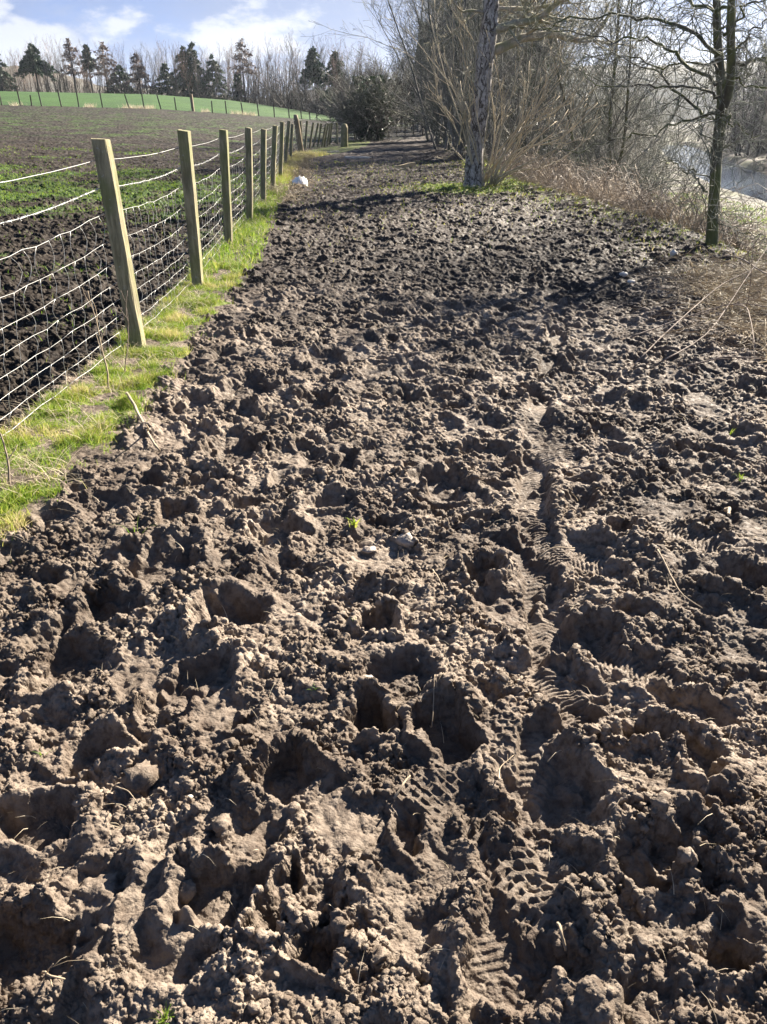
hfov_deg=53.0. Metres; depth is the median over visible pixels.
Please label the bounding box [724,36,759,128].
bank tree
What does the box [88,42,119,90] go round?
larch tree
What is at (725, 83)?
mossy tree
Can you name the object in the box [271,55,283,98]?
bare tree
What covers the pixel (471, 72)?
bare hedge tree
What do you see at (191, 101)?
wire fence
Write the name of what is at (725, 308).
fallen branch
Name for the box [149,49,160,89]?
bare tree
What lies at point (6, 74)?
conifer tree
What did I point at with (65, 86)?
bare tree
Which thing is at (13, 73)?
bare tree
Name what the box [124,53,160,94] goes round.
larch tree
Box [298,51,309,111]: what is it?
bare tree
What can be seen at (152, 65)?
bare tree
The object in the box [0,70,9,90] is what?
bare bush
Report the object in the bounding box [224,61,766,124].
hill
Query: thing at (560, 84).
bank tree
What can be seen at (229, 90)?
bare bush
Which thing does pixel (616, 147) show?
thicket bush
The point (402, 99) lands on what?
bank tree
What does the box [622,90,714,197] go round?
thicket bush
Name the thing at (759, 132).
bank tree
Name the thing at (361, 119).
ivy bush
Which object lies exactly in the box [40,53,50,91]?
bare tree
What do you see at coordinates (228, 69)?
bare tree
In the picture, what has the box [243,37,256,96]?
bare tree
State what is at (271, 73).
bare tree
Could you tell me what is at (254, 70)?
bare tree
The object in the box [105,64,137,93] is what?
conifer tree
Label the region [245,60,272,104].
bare bush
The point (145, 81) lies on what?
bare tree
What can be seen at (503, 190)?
path grass
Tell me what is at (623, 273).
stone
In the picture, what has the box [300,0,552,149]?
bare hedge tree
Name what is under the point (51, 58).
bare tree
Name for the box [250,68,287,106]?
bare bush
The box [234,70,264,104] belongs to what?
bare bush
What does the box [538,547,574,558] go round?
twig
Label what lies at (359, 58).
bare tree
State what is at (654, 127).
thicket bush
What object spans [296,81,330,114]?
bare bush
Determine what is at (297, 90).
bare bush
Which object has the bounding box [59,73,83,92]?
bare bush
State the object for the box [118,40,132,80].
bare tree
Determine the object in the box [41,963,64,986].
twig
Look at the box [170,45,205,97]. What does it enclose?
conifer tree
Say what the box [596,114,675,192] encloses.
thicket bush
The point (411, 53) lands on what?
bare hedge tree
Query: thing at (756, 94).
bank tree
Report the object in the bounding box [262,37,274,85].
bare tree
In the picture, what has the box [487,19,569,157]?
ivy clad tree
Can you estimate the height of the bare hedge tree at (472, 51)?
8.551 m
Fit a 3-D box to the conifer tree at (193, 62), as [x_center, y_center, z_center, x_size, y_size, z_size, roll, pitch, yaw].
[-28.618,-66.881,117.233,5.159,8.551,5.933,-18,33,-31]
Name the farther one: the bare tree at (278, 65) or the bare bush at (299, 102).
the bare tree at (278, 65)
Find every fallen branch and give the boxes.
[630,291,766,337]
[634,263,766,364]
[661,174,766,361]
[687,356,766,366]
[725,231,766,275]
[726,246,766,355]
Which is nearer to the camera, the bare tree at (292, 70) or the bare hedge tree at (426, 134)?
the bare hedge tree at (426, 134)
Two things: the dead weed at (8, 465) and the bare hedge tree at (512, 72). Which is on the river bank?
the bare hedge tree at (512, 72)
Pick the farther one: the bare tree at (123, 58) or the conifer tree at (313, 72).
the bare tree at (123, 58)
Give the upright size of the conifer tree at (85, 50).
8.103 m
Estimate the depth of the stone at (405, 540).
2.98 m
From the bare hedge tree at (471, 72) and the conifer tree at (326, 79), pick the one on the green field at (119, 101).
the conifer tree at (326, 79)
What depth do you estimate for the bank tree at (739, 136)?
15.06 m
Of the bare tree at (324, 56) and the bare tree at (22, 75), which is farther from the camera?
the bare tree at (22, 75)
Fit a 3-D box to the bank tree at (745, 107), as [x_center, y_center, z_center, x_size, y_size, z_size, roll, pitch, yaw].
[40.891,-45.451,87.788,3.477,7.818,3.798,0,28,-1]
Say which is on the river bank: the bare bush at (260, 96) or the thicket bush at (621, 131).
the thicket bush at (621, 131)
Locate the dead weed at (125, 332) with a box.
[118,290,128,373]
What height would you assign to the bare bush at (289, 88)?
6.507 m
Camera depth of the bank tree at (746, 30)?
17.20 m
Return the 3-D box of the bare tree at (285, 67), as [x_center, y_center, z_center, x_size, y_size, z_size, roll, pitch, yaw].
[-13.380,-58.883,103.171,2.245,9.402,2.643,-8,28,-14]
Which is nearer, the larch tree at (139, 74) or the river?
the river
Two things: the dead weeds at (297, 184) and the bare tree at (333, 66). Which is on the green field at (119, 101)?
the bare tree at (333, 66)
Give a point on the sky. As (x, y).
(203, 23)
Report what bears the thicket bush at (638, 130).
on the river bank
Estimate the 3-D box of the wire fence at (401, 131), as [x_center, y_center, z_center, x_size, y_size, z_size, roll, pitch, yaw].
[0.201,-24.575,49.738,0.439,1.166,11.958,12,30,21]
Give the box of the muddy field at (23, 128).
[0,105,408,429]
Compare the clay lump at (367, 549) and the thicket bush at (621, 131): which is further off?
the thicket bush at (621, 131)
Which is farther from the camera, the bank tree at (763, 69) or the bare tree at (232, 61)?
the bare tree at (232, 61)
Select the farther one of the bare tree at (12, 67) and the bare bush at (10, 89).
the bare tree at (12, 67)
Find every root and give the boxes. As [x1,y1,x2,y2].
[429,675,436,727]
[656,549,702,608]
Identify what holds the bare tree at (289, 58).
on the green field at (119, 101)
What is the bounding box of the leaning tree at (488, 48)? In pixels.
[385,0,673,187]
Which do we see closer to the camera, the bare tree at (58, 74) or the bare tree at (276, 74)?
the bare tree at (276, 74)
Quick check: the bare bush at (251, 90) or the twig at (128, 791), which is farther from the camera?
the bare bush at (251, 90)
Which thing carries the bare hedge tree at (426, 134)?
on the river bank
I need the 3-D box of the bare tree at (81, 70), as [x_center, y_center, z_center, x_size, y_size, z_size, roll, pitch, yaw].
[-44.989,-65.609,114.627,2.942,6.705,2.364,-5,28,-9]
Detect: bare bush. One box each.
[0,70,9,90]
[0,70,24,90]
[43,72,64,91]
[50,72,74,92]
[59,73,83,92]
[74,67,97,92]
[104,72,132,93]
[105,77,127,93]
[196,87,211,97]
[199,78,219,98]
[218,79,232,99]
[224,78,247,101]
[224,80,237,99]
[234,60,265,103]
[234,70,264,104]
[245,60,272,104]
[248,70,285,106]
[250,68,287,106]
[250,82,271,104]
[256,61,303,109]
[259,68,287,105]
[278,71,308,104]
[281,81,314,109]
[285,61,318,110]
[289,88,313,110]
[292,69,324,112]
[293,91,313,111]
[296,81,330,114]
[301,89,325,113]
[302,91,321,112]
[316,67,363,106]
[725,132,737,151]
[736,134,766,156]
[752,129,766,153]
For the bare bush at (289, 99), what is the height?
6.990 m
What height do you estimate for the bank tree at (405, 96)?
6.350 m
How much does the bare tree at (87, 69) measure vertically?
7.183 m
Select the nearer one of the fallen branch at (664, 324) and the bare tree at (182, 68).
the fallen branch at (664, 324)
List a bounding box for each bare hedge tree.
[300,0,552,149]
[317,0,476,140]
[350,0,547,145]
[354,0,514,155]
[370,3,510,150]
[371,0,477,144]
[379,0,535,153]
[382,1,445,131]
[383,0,629,160]
[387,0,451,136]
[396,1,444,115]
[397,2,481,134]
[401,0,571,153]
[403,0,551,143]
[405,4,433,110]
[411,0,544,148]
[421,2,471,146]
[426,0,571,161]
[428,0,557,141]
[441,0,627,168]
[442,0,667,185]
[445,0,604,145]
[445,1,520,130]
[474,0,662,157]
[503,0,615,171]
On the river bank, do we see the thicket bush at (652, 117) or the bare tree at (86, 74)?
the thicket bush at (652, 117)
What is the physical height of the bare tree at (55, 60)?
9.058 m
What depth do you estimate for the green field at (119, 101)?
82.72 m
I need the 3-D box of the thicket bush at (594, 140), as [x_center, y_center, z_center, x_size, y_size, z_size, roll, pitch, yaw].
[6.223,-9.294,19.299,4.041,4.776,4.312,-11,30,-21]
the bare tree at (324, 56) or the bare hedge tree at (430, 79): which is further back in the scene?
the bare tree at (324, 56)
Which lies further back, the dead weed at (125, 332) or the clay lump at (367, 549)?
the dead weed at (125, 332)
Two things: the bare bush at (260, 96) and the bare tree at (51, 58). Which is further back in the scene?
the bare tree at (51, 58)
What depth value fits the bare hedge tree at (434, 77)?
36.10 m
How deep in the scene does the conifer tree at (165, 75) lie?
117.94 m
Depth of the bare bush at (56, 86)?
117.25 m
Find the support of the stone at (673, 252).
on the muddy path
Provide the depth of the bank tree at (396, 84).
62.52 m
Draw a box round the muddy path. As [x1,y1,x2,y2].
[0,135,766,1023]
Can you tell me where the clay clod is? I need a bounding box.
[120,759,159,797]
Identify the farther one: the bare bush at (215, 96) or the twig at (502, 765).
the bare bush at (215, 96)
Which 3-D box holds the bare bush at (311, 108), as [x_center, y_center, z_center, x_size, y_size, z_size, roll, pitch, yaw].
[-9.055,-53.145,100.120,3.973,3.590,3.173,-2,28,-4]
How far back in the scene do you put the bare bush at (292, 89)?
105.88 m
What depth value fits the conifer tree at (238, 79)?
113.89 m
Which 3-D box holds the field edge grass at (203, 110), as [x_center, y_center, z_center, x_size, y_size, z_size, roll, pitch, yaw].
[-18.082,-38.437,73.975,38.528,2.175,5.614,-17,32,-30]
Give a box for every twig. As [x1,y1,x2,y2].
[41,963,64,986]
[115,786,139,805]
[393,775,410,798]
[425,569,443,588]
[498,754,513,779]
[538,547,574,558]
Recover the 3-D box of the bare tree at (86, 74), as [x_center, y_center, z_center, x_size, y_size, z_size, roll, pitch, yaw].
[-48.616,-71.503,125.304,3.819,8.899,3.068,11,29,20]
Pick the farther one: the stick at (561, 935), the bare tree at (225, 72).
the bare tree at (225, 72)
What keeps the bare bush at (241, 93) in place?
on the green field at (119, 101)
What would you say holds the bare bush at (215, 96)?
on the green field at (119, 101)
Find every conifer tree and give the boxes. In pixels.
[0,54,16,90]
[13,43,58,91]
[80,44,96,92]
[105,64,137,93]
[150,63,177,95]
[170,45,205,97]
[183,41,213,98]
[199,54,232,99]
[231,73,246,101]
[298,46,326,108]
[319,50,348,99]
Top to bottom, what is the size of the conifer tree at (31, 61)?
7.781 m
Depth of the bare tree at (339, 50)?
106.02 m
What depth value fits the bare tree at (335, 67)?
97.90 m
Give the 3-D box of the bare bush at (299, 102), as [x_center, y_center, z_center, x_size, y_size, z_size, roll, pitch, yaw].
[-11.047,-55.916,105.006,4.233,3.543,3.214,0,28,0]
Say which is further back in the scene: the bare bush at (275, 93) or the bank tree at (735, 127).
the bare bush at (275, 93)
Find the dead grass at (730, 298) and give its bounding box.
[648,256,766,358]
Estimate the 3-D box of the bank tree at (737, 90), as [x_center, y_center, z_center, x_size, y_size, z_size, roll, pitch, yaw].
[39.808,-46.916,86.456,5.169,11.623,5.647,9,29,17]
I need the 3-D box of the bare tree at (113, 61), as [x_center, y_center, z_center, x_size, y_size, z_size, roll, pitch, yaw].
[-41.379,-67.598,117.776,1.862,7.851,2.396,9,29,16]
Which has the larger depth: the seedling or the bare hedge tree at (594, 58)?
the bare hedge tree at (594, 58)
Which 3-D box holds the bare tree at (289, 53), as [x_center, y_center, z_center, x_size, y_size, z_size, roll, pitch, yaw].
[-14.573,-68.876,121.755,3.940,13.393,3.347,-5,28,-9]
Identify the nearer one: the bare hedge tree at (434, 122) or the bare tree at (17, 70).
the bare hedge tree at (434, 122)
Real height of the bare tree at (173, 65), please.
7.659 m
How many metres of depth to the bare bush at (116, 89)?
118.01 m
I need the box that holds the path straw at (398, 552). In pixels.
[0,188,766,1023]
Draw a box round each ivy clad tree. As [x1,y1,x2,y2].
[403,18,435,124]
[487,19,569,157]
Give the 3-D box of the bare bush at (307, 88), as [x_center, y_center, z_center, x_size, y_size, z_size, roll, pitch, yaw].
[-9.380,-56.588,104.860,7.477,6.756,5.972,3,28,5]
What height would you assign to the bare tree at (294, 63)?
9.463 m
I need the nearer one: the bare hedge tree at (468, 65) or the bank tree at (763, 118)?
the bare hedge tree at (468, 65)
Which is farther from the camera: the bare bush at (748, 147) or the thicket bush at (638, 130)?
the bare bush at (748, 147)
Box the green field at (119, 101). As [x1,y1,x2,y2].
[0,91,408,125]
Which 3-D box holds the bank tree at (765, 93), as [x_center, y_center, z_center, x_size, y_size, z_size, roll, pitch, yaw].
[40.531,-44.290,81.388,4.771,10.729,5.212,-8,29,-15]
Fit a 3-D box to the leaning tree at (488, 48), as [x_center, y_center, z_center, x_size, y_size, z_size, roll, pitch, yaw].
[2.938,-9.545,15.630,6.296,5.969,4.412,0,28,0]
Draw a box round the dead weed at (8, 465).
[0,433,16,487]
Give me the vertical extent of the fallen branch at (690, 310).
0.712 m
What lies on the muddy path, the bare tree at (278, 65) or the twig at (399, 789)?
the twig at (399, 789)
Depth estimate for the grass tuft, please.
1.41 m
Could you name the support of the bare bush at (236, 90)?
on the green field at (119, 101)
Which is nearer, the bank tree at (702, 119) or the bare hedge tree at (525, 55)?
the bare hedge tree at (525, 55)
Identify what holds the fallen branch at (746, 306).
on the fallen branch at (725, 308)
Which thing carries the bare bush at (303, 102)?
on the green field at (119, 101)
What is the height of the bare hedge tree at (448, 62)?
12.352 m
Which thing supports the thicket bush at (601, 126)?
on the river bank
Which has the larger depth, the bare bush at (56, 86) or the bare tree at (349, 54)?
the bare bush at (56, 86)
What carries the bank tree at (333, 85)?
on the green field at (119, 101)
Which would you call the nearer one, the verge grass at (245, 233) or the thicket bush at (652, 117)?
the verge grass at (245, 233)
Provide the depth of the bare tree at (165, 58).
117.64 m
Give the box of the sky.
[0,0,766,95]
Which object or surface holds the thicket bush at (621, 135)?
on the river bank
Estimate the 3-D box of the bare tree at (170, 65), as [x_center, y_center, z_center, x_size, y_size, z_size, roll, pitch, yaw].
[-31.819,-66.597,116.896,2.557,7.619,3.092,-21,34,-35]
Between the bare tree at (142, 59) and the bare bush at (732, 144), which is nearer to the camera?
the bare bush at (732, 144)
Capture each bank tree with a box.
[325,66,345,121]
[331,65,352,122]
[331,80,347,119]
[385,51,405,126]
[391,56,414,130]
[397,66,408,130]
[497,0,736,186]
[676,0,766,194]
[696,92,715,140]
[713,33,762,155]
[722,40,754,146]
[723,18,766,199]
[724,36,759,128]
[725,65,766,151]
[727,75,758,134]
[729,41,762,111]
[732,51,766,155]
[735,36,766,155]
[738,61,766,143]
[741,65,766,136]
[748,36,766,107]
[748,90,766,158]
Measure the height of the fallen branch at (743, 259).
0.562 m
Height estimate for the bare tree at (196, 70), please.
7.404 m
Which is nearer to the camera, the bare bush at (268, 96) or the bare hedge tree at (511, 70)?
the bare hedge tree at (511, 70)
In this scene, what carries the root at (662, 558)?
on the muddy path
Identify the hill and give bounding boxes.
[2,65,256,98]
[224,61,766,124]
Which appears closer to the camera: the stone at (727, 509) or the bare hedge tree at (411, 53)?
the stone at (727, 509)
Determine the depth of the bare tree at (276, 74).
107.82 m
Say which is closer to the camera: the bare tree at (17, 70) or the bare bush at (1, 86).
the bare bush at (1, 86)
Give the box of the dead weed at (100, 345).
[82,288,108,390]
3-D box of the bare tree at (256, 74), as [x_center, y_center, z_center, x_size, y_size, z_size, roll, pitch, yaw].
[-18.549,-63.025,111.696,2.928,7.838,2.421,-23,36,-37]
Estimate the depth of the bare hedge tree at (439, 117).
36.21 m
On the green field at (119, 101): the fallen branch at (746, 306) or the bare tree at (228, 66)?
the bare tree at (228, 66)
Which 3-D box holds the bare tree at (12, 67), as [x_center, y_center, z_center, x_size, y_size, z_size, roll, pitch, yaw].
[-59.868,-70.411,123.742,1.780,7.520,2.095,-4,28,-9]
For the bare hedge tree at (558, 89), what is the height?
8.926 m
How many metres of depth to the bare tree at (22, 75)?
132.53 m
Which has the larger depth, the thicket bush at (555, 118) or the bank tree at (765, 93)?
the bank tree at (765, 93)
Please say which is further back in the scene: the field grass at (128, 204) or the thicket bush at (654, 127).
the thicket bush at (654, 127)
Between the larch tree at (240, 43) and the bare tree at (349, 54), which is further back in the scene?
the larch tree at (240, 43)
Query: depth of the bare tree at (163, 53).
120.55 m
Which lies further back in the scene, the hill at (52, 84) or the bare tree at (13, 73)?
the hill at (52, 84)
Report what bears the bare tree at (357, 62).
on the green field at (119, 101)
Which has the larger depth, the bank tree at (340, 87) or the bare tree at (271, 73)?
the bare tree at (271, 73)
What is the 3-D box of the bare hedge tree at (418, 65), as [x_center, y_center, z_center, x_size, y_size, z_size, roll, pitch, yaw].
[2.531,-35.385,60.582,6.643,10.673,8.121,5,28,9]
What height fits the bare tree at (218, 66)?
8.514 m
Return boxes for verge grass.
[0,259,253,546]
[185,149,330,275]
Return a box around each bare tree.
[6,51,18,91]
[7,49,28,91]
[8,48,20,91]
[8,54,20,88]
[16,52,28,89]
[20,43,33,91]
[40,33,56,91]
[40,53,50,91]
[41,47,61,90]
[42,40,58,86]
[45,38,64,92]
[52,52,61,91]
[54,36,67,92]
[56,52,68,92]
[67,46,77,91]
[68,48,91,92]
[76,42,95,92]
[82,45,93,88]
[90,54,105,92]
[92,39,106,86]
[97,50,112,92]
[98,50,115,91]
[107,49,119,90]
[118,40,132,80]
[134,42,149,84]
[137,49,148,92]
[141,44,164,94]
[141,48,147,90]
[146,51,157,94]
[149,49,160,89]
[153,39,168,85]
[157,46,162,86]
[160,42,172,93]
[167,49,178,95]
[168,41,178,94]
[171,48,184,88]
[180,49,193,96]
[188,46,200,93]
[196,45,206,86]
[213,41,224,94]
[219,50,231,99]
[220,48,234,88]
[221,48,235,91]
[223,46,231,99]
[225,40,238,79]
[241,40,259,102]
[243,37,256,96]
[245,54,265,101]
[251,50,261,96]
[257,52,267,90]
[259,50,272,97]
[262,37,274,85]
[264,51,278,102]
[266,53,274,99]
[267,44,288,94]
[269,43,282,105]
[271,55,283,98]
[278,35,290,108]
[281,33,298,104]
[282,30,300,91]
[285,43,303,93]
[286,37,303,110]
[287,54,299,95]
[288,40,304,95]
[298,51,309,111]
[311,34,325,89]
[319,36,332,90]
[323,45,342,99]
[327,42,341,93]
[330,33,348,69]
[336,42,356,85]
[339,44,352,75]
[350,37,368,80]
[351,46,362,78]
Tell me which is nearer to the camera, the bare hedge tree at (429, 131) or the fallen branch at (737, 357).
the fallen branch at (737, 357)
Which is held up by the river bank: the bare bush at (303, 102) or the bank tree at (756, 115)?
the bank tree at (756, 115)
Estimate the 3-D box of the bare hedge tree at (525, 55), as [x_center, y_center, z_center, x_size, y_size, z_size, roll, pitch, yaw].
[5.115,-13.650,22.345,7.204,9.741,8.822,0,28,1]
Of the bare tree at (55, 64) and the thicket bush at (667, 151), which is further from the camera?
the bare tree at (55, 64)
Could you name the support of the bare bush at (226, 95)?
on the green field at (119, 101)
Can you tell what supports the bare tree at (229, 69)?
on the green field at (119, 101)
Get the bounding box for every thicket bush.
[461,0,662,174]
[542,36,696,197]
[542,68,682,188]
[560,56,657,169]
[564,34,729,210]
[576,69,713,212]
[581,86,656,176]
[585,68,687,180]
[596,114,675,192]
[619,64,703,174]
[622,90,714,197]
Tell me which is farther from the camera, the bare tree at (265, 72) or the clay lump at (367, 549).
the bare tree at (265, 72)
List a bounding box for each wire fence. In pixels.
[0,88,330,119]
[0,114,347,431]
[347,122,422,139]
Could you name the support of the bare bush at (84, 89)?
on the green field at (119, 101)
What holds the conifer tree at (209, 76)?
on the green field at (119, 101)
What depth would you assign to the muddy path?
2.41 m
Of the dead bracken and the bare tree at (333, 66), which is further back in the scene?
the bare tree at (333, 66)
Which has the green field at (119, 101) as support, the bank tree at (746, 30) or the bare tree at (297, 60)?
the bare tree at (297, 60)
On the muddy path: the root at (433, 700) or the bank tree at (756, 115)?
the root at (433, 700)
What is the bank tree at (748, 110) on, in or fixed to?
on the river bank
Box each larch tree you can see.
[57,38,92,92]
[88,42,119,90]
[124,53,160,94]
[225,38,258,101]
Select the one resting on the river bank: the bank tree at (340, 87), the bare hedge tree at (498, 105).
the bare hedge tree at (498, 105)
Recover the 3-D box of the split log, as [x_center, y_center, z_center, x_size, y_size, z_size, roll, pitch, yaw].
[0.650,-10.319,22.914,0.632,0.143,0.138,-11,29,-10]
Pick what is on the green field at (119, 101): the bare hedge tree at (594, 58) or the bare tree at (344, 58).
the bare tree at (344, 58)
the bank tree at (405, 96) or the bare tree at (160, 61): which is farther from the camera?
the bare tree at (160, 61)
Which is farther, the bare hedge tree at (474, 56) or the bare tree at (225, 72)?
the bare tree at (225, 72)
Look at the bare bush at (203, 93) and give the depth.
114.58 m
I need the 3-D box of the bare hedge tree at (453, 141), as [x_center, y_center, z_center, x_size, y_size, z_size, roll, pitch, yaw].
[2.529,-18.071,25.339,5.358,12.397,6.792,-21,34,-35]
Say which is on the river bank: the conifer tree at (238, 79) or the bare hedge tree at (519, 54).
the bare hedge tree at (519, 54)
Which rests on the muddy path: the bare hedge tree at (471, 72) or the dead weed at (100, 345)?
the dead weed at (100, 345)
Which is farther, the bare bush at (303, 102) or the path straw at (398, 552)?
the bare bush at (303, 102)
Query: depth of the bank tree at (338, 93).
65.82 m
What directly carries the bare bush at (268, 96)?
on the green field at (119, 101)
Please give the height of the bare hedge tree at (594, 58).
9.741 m
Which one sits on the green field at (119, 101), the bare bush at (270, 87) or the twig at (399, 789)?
the bare bush at (270, 87)
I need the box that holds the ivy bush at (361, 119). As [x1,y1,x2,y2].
[300,48,434,141]
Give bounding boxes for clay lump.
[179,879,196,903]
[362,546,376,553]
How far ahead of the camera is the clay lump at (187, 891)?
1.63 m
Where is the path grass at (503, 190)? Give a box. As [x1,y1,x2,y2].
[266,159,762,304]
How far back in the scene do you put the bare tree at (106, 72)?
117.00 m
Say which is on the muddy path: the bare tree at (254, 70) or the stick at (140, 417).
the stick at (140, 417)
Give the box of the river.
[663,145,766,201]
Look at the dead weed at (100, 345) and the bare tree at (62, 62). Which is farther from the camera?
the bare tree at (62, 62)
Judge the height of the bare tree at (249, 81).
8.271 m
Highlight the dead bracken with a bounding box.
[462,141,766,258]
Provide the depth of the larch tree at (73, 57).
118.34 m
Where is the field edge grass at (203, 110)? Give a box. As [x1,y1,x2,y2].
[8,101,257,115]
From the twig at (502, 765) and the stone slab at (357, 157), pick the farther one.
the stone slab at (357, 157)
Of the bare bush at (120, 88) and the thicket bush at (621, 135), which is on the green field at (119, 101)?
the bare bush at (120, 88)
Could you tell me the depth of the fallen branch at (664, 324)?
5.64 m
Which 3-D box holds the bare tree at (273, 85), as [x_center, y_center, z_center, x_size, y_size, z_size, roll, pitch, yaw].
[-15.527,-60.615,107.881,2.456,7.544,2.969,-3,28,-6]
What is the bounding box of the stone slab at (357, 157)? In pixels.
[345,156,370,157]
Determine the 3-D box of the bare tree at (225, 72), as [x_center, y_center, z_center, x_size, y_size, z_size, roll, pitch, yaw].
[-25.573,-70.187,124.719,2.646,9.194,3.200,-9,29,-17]
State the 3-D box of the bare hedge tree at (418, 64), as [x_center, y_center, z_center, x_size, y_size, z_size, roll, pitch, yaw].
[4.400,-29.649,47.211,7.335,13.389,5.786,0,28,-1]
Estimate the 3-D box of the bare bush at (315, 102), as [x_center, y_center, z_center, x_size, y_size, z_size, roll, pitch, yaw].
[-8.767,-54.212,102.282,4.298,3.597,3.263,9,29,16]
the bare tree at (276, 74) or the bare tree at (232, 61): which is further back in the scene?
the bare tree at (232, 61)
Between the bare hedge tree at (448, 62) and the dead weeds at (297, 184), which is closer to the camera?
the dead weeds at (297, 184)
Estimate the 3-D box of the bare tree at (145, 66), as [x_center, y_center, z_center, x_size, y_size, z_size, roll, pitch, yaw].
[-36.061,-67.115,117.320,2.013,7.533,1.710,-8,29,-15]
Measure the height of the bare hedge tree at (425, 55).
13.302 m
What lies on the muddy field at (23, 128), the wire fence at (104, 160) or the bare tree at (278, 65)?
the wire fence at (104, 160)
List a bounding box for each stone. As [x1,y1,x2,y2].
[395,532,414,547]
[619,271,627,276]
[669,249,677,256]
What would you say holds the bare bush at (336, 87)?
on the green field at (119, 101)
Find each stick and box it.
[126,392,159,450]
[556,922,566,950]
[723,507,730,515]
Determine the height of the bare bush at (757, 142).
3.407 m
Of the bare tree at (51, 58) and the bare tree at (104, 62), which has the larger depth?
the bare tree at (51, 58)
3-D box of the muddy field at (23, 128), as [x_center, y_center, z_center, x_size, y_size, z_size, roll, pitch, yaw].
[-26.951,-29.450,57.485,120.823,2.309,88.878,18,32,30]
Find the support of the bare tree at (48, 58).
on the green field at (119, 101)
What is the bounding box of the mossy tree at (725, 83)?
[489,0,766,258]
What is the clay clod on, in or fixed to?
on the muddy path
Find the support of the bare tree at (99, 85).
on the green field at (119, 101)
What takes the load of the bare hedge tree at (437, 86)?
on the river bank
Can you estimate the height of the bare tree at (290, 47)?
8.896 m
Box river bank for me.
[409,106,766,255]
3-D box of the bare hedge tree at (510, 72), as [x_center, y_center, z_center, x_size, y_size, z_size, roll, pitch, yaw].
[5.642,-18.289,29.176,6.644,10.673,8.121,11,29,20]
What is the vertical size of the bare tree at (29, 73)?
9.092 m
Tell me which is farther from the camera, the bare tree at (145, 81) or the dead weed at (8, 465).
the bare tree at (145, 81)
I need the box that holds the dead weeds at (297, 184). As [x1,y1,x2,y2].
[245,149,320,202]
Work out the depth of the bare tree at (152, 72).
120.28 m
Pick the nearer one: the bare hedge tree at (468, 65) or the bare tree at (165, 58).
the bare hedge tree at (468, 65)
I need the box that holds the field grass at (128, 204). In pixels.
[0,144,270,364]
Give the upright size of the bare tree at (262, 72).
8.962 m
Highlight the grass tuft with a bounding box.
[152,1004,175,1023]
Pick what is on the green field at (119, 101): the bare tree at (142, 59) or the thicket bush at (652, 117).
the bare tree at (142, 59)
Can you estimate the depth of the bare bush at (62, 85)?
119.92 m
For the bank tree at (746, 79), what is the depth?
93.39 m
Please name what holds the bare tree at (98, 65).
on the green field at (119, 101)
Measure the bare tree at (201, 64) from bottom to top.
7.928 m
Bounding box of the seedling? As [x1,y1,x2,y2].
[345,516,361,527]
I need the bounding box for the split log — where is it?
[395,162,415,167]
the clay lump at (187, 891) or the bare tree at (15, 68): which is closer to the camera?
the clay lump at (187, 891)
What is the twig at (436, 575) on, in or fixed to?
on the muddy path
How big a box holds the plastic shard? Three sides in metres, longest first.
0.357 x 0.187 x 0.140 m
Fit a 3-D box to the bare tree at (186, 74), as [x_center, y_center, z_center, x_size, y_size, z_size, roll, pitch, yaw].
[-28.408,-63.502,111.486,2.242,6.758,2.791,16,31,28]
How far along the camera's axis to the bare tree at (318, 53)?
109.39 m
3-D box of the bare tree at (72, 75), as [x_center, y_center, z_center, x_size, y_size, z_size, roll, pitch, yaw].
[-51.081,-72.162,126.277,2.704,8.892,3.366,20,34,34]
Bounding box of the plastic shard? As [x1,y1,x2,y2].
[292,176,307,185]

